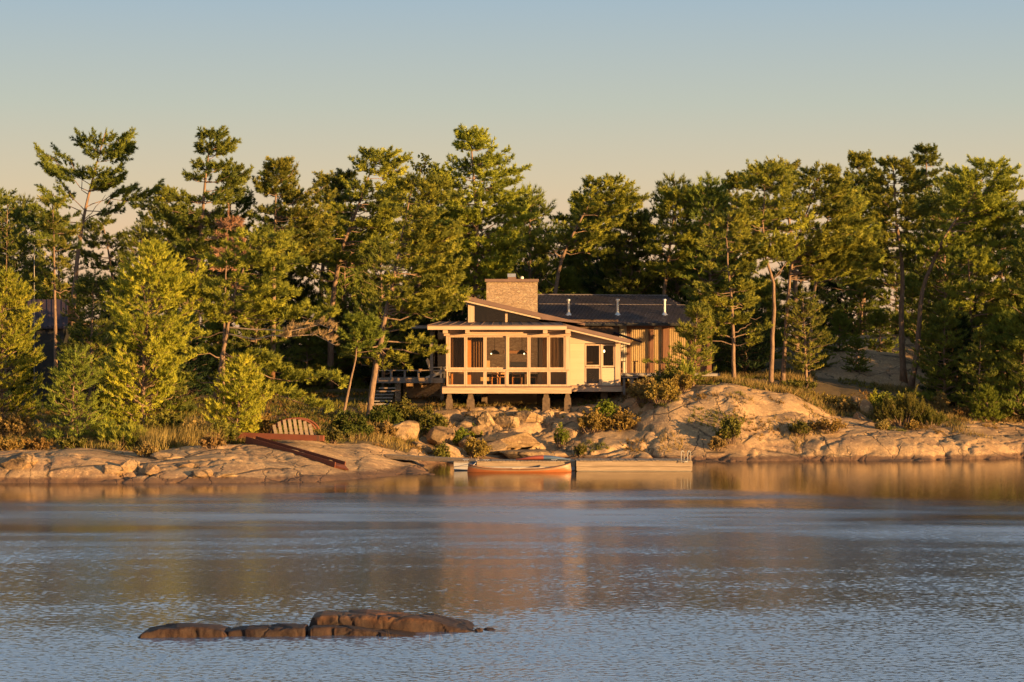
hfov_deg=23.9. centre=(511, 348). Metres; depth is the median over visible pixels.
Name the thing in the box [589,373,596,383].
chair
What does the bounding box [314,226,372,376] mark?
background pine
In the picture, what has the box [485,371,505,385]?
window
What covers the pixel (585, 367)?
window
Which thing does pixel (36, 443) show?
shrub
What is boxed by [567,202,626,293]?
background pine
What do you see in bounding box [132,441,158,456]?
shrub
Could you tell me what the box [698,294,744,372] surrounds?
tree
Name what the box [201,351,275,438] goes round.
young pine
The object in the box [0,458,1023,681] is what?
water
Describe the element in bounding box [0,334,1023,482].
ground
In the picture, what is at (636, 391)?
heath shrub
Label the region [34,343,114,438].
young pine
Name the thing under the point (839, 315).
tree
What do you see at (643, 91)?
sky
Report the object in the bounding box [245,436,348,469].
steel beam
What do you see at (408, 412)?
shrub
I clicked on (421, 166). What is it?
pine tree
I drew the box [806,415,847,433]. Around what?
shrub
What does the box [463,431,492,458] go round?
shrub
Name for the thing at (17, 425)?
shrub
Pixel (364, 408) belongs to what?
crevice grass
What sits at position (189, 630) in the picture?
shoal rock
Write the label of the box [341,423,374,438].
shrub
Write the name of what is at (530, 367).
window
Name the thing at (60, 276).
background pine
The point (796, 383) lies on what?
shrub
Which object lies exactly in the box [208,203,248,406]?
dying pine
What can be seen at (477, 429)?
boulder
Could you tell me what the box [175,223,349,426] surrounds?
white pine
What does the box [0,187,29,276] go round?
background pine
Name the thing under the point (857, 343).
tree
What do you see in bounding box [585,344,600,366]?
window
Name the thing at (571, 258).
background pine
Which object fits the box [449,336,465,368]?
window
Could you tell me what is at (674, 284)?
background pine
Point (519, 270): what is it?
background pine
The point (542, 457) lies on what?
kayak
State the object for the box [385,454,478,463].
gangway
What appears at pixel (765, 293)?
tree
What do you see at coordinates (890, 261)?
background pine
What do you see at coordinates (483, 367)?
window
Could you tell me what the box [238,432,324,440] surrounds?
timber beam
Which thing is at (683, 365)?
shrub
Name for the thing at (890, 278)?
tree
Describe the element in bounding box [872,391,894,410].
juniper bush
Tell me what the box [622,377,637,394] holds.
deck
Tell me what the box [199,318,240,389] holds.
tree
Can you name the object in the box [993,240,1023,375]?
background pine
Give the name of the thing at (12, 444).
shrub
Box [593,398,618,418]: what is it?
shrub
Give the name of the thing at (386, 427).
shrub
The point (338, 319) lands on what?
tree
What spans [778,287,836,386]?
young pine
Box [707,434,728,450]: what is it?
shrub
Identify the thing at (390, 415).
shrub
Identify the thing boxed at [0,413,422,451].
fringe grass
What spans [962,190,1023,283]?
background pine
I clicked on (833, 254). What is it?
white pine
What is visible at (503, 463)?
boat
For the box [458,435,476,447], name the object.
boulder
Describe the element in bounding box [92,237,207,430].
young pine
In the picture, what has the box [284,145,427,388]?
white pine
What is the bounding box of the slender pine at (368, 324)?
[337,310,389,411]
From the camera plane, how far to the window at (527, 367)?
118.03 m
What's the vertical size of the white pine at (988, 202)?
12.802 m
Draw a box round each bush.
[870,384,933,426]
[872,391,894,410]
[874,419,890,429]
[903,419,918,429]
[915,403,947,427]
[931,390,951,410]
[969,383,1008,423]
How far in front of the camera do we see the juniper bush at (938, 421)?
117.96 m
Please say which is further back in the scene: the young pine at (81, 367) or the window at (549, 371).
the window at (549, 371)
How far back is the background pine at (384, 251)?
125.59 m
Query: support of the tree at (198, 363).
on the ground at (861, 440)
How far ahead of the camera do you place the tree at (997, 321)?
124.12 m
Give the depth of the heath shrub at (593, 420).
114.95 m
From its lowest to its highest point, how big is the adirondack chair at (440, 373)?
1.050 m
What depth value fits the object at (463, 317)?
138.39 m
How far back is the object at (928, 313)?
141.71 m
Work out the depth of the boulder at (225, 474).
93.98 m
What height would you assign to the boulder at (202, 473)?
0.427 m
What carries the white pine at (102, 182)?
on the ground at (861, 440)
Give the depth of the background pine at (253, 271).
135.75 m
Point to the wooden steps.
(384, 394)
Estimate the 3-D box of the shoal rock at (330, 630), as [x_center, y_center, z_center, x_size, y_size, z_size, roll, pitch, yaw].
[-2.666,5.247,44.145,2.094,0.406,1.128,0,0,0]
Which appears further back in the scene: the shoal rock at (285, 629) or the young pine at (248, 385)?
the young pine at (248, 385)
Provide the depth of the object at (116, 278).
147.50 m
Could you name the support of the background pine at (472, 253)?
on the ground at (861, 440)
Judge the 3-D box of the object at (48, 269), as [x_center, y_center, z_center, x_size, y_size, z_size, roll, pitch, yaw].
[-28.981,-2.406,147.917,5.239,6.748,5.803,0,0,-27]
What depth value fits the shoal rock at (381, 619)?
44.39 m
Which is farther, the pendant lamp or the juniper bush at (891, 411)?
the pendant lamp
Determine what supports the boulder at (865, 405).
on the ground at (861, 440)
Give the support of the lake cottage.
on the ground at (861, 440)
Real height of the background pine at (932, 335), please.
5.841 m
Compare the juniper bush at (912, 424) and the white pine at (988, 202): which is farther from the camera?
the white pine at (988, 202)
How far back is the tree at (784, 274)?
150.68 m
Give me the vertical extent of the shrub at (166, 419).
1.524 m
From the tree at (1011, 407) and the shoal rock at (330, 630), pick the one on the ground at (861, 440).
the tree at (1011, 407)
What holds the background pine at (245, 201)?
on the ground at (861, 440)
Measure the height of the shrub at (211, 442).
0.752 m
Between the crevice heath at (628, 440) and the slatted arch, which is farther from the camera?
the crevice heath at (628, 440)
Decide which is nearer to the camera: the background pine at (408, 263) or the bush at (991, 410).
the bush at (991, 410)
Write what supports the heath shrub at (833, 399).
on the ground at (861, 440)
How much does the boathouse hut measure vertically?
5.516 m
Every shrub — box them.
[0,406,34,437]
[0,437,24,450]
[23,436,52,449]
[58,436,87,447]
[97,421,147,447]
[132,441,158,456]
[146,409,184,431]
[180,417,208,435]
[198,432,225,448]
[202,418,241,443]
[238,413,274,432]
[271,412,306,433]
[316,425,343,443]
[327,406,371,430]
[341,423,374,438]
[366,400,403,426]
[371,420,399,437]
[389,393,422,421]
[418,407,448,435]
[432,441,450,456]
[452,426,469,445]
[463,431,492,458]
[468,423,483,437]
[553,422,569,448]
[573,443,586,456]
[577,407,607,432]
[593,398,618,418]
[598,406,640,431]
[625,375,669,402]
[640,378,681,403]
[649,362,682,384]
[662,369,695,391]
[675,355,697,388]
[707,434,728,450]
[714,415,745,443]
[780,377,817,389]
[788,418,811,436]
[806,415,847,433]
[808,388,851,405]
[833,396,857,411]
[868,389,878,404]
[947,406,971,416]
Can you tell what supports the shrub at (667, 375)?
on the ground at (861, 440)
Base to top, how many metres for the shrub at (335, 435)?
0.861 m
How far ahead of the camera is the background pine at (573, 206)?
150.27 m
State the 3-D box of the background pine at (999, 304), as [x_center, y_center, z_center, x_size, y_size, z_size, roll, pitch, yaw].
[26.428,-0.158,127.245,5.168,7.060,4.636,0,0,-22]
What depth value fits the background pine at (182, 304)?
131.52 m
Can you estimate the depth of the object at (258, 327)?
146.33 m
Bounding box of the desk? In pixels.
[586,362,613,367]
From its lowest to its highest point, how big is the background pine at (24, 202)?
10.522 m
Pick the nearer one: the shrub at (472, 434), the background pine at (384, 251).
the shrub at (472, 434)
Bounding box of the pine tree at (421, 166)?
[393,153,453,368]
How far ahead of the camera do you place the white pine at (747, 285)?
120.66 m
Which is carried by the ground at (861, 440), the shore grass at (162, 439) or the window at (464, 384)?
the shore grass at (162, 439)
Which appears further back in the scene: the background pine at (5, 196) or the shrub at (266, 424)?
the background pine at (5, 196)
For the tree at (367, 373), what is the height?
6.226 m
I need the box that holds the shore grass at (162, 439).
[119,420,235,449]
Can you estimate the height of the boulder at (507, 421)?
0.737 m
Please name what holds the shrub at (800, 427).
on the ground at (861, 440)
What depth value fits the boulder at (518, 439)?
112.76 m
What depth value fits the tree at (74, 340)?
117.66 m
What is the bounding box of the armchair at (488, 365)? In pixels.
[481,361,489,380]
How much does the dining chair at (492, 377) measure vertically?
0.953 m
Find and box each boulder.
[0,453,37,469]
[101,464,123,475]
[121,460,139,472]
[141,463,159,474]
[150,452,182,459]
[173,461,198,467]
[192,469,212,477]
[213,471,237,476]
[392,420,419,440]
[410,441,431,453]
[426,426,454,445]
[434,443,460,457]
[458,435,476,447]
[470,425,484,437]
[476,411,494,426]
[476,432,539,448]
[487,440,507,454]
[493,416,519,427]
[499,449,554,460]
[514,410,545,423]
[550,399,563,403]
[555,411,568,417]
[571,397,583,404]
[851,396,859,409]
[853,411,866,419]
[860,399,873,415]
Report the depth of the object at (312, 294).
144.64 m
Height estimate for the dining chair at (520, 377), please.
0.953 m
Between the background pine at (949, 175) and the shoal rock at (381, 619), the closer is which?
the shoal rock at (381, 619)
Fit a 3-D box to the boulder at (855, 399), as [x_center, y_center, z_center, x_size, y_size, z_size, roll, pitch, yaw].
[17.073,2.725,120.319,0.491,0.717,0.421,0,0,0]
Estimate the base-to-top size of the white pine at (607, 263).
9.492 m
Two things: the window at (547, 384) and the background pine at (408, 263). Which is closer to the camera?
the window at (547, 384)
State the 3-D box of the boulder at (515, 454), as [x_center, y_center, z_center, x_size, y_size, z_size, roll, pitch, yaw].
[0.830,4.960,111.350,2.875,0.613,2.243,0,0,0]
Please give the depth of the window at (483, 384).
117.95 m
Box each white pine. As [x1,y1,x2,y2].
[14,126,165,325]
[27,194,88,403]
[128,125,253,400]
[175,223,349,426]
[246,155,343,382]
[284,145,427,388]
[337,171,472,418]
[425,122,538,299]
[519,172,653,293]
[578,213,654,294]
[637,184,704,294]
[674,207,773,379]
[716,158,814,384]
[780,159,884,381]
[801,183,887,376]
[856,154,944,382]
[901,154,1023,388]
[940,244,1023,402]
[995,204,1023,356]
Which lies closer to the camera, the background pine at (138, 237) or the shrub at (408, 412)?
the shrub at (408, 412)
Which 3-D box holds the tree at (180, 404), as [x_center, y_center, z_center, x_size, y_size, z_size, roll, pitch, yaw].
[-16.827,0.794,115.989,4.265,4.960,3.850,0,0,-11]
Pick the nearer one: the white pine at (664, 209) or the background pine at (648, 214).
the white pine at (664, 209)
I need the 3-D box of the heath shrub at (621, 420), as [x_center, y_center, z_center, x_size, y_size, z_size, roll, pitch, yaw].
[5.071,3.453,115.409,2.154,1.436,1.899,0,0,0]
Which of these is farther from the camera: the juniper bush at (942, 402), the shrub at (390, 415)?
the juniper bush at (942, 402)
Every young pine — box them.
[0,266,45,433]
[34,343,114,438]
[55,266,124,418]
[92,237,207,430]
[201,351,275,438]
[641,300,717,385]
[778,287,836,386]
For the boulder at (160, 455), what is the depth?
96.90 m
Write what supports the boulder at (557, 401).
on the ground at (861, 440)
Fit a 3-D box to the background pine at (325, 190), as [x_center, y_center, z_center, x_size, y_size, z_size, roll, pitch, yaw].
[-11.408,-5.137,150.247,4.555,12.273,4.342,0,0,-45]
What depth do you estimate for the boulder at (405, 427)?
111.84 m
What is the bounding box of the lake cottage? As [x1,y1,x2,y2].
[376,274,719,411]
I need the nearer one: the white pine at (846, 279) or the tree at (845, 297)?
the white pine at (846, 279)
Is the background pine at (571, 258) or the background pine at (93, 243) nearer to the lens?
the background pine at (93, 243)
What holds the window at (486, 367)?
in the lake cottage
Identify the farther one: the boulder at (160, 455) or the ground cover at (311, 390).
the ground cover at (311, 390)
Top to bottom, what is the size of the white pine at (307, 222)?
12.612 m
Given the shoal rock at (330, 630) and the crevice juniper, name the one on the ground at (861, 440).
the crevice juniper
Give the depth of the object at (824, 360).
132.82 m
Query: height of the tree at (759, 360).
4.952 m
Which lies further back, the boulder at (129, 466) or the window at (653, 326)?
the window at (653, 326)
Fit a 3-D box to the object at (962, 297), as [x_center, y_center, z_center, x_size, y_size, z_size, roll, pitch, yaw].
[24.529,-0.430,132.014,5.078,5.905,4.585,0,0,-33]
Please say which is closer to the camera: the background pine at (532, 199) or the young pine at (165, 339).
the young pine at (165, 339)
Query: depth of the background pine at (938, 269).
136.81 m
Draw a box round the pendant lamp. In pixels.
[490,333,499,353]
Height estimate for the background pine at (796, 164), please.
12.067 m
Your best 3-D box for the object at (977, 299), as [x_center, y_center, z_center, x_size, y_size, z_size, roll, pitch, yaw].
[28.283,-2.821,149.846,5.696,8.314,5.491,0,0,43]
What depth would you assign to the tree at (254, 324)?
125.64 m
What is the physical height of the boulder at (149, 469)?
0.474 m
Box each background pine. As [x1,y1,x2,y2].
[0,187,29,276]
[0,226,45,372]
[2,193,57,311]
[29,221,97,340]
[78,215,140,353]
[105,219,179,371]
[136,185,206,314]
[158,209,228,370]
[202,161,259,363]
[222,223,292,347]
[252,187,320,361]
[305,170,356,347]
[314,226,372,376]
[316,167,392,371]
[345,234,418,392]
[379,215,446,295]
[413,170,480,318]
[428,201,488,338]
[490,193,546,275]
[505,182,567,293]
[518,211,589,292]
[554,191,602,288]
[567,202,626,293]
[598,202,667,294]
[605,195,665,286]
[634,171,715,307]
[668,185,723,295]
[671,170,746,339]
[701,169,772,324]
[759,154,821,351]
[822,172,902,334]
[831,148,899,334]
[895,142,960,320]
[898,179,991,341]
[903,299,977,402]
[932,168,983,261]
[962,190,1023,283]
[963,223,1022,356]
[967,279,1023,377]
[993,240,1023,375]
[999,223,1023,382]
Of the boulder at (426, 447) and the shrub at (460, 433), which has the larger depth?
the shrub at (460, 433)
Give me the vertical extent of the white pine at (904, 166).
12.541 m
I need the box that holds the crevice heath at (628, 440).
[390,381,999,454]
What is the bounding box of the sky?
[0,0,1023,346]
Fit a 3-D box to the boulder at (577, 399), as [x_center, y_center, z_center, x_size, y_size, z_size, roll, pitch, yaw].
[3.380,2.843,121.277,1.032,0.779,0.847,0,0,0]
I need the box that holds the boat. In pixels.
[477,459,574,470]
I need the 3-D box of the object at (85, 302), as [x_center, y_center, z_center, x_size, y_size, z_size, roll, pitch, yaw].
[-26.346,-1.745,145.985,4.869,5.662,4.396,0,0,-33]
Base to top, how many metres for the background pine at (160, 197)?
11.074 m
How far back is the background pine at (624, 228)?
139.23 m
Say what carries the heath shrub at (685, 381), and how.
on the ground at (861, 440)
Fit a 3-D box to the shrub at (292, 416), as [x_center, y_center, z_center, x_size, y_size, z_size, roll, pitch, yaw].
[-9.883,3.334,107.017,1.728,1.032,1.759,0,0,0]
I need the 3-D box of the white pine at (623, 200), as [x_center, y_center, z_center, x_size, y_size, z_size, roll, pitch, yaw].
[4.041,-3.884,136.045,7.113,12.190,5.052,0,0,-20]
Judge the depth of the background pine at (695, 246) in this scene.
145.64 m
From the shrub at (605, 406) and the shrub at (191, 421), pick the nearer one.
the shrub at (191, 421)
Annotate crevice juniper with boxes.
[388,380,969,451]
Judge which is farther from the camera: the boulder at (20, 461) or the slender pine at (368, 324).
the slender pine at (368, 324)
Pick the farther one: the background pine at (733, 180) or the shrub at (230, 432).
the background pine at (733, 180)
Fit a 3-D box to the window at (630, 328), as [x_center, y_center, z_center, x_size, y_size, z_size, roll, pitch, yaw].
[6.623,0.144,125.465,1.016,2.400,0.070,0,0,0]
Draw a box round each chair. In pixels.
[426,358,444,377]
[490,372,499,383]
[512,372,521,383]
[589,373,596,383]
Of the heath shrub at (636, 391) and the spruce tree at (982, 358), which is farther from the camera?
the spruce tree at (982, 358)
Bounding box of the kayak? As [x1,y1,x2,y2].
[516,455,570,459]
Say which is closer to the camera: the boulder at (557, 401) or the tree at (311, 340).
the boulder at (557, 401)
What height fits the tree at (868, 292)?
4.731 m
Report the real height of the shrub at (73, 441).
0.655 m
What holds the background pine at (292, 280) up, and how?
on the ground at (861, 440)
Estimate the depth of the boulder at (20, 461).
94.15 m
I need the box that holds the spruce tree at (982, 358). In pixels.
[951,328,1015,409]
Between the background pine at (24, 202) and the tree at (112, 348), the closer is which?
the tree at (112, 348)
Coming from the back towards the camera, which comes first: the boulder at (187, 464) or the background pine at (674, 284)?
the background pine at (674, 284)
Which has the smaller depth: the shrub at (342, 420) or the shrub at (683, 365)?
the shrub at (342, 420)
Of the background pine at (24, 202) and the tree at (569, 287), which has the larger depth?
the background pine at (24, 202)
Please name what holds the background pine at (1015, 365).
on the ground at (861, 440)
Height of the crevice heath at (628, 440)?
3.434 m
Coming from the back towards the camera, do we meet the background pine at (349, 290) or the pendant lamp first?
the background pine at (349, 290)
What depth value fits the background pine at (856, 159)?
151.13 m
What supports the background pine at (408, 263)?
on the ground at (861, 440)
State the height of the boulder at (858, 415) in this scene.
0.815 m
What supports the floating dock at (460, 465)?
on the water
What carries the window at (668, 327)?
in the lake cottage
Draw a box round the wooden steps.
[366,387,395,404]
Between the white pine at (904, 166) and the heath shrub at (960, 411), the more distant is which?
the white pine at (904, 166)
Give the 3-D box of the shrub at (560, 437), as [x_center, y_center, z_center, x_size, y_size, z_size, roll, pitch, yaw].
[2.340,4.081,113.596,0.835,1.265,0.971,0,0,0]
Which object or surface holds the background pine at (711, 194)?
on the ground at (861, 440)
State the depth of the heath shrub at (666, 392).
116.10 m
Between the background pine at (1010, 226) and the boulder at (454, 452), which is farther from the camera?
the background pine at (1010, 226)
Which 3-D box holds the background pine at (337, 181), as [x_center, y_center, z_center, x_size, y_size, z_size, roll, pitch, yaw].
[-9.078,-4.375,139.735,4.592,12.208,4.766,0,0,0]
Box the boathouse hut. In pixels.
[28,299,79,401]
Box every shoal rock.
[138,623,230,638]
[226,623,308,636]
[307,625,417,636]
[309,609,474,631]
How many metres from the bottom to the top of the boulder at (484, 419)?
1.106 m
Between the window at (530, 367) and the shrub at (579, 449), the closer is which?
the shrub at (579, 449)
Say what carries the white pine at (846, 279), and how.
on the ground at (861, 440)
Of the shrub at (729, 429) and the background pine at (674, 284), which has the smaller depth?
the shrub at (729, 429)
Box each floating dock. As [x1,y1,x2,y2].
[454,459,476,469]
[575,450,691,470]
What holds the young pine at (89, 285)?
on the ground at (861, 440)
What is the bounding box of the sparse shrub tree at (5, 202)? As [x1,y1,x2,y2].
[0,199,24,393]
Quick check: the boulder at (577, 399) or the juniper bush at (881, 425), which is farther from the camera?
the boulder at (577, 399)
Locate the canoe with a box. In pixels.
[467,461,570,471]
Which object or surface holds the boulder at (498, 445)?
on the ground at (861, 440)
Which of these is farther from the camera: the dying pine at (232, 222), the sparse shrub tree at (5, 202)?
the sparse shrub tree at (5, 202)
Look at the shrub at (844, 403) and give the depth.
119.95 m
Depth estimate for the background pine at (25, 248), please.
127.97 m
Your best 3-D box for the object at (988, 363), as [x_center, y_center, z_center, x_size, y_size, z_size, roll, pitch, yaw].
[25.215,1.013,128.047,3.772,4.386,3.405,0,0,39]
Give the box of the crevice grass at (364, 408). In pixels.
[357,380,997,452]
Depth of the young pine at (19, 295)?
104.75 m
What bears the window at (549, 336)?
in the lake cottage
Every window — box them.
[447,371,465,385]
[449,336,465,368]
[466,336,484,368]
[466,371,484,385]
[485,336,505,368]
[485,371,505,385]
[508,336,528,368]
[508,371,528,385]
[529,336,547,368]
[529,371,548,385]
[549,336,564,368]
[549,371,567,385]
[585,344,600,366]
[585,367,600,384]
[602,344,614,366]
[630,328,648,372]
[653,326,662,372]
[668,327,690,366]
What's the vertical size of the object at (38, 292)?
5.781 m
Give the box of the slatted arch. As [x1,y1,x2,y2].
[268,417,319,434]
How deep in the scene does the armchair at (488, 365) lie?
119.30 m
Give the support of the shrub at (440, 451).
on the ground at (861, 440)
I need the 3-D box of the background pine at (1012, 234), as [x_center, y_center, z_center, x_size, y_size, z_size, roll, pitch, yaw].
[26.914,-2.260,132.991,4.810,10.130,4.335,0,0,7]
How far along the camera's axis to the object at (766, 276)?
159.68 m
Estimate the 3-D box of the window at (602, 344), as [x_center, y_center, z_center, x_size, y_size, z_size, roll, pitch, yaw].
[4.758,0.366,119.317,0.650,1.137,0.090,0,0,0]
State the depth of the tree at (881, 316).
140.76 m
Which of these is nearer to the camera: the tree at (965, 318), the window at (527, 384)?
the window at (527, 384)
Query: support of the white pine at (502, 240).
on the ground at (861, 440)
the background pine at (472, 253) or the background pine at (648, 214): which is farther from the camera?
the background pine at (648, 214)
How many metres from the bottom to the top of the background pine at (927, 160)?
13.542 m
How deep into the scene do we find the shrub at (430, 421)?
113.36 m
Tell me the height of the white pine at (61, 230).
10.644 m
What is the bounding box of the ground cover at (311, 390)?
[0,367,1019,450]
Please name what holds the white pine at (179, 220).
on the ground at (861, 440)
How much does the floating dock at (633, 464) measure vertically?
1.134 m
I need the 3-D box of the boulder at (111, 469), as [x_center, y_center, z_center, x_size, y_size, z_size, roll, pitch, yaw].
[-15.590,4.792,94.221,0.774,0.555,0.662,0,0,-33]
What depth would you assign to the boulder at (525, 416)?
116.15 m
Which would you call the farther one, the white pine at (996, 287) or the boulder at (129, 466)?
the white pine at (996, 287)
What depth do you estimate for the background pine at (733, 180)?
140.58 m
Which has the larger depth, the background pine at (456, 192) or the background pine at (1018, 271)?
the background pine at (456, 192)
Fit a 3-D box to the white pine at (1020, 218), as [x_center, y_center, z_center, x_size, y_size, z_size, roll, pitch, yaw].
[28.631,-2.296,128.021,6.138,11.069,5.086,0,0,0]
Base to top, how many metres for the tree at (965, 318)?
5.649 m
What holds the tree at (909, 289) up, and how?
on the ground at (861, 440)
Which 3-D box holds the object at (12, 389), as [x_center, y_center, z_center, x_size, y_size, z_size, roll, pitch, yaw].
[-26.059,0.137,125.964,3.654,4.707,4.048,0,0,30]
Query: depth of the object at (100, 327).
123.84 m
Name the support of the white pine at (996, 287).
on the ground at (861, 440)
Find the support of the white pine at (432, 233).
on the ground at (861, 440)
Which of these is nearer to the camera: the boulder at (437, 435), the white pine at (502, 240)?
the boulder at (437, 435)
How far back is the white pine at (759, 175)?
122.61 m
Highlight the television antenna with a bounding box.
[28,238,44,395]

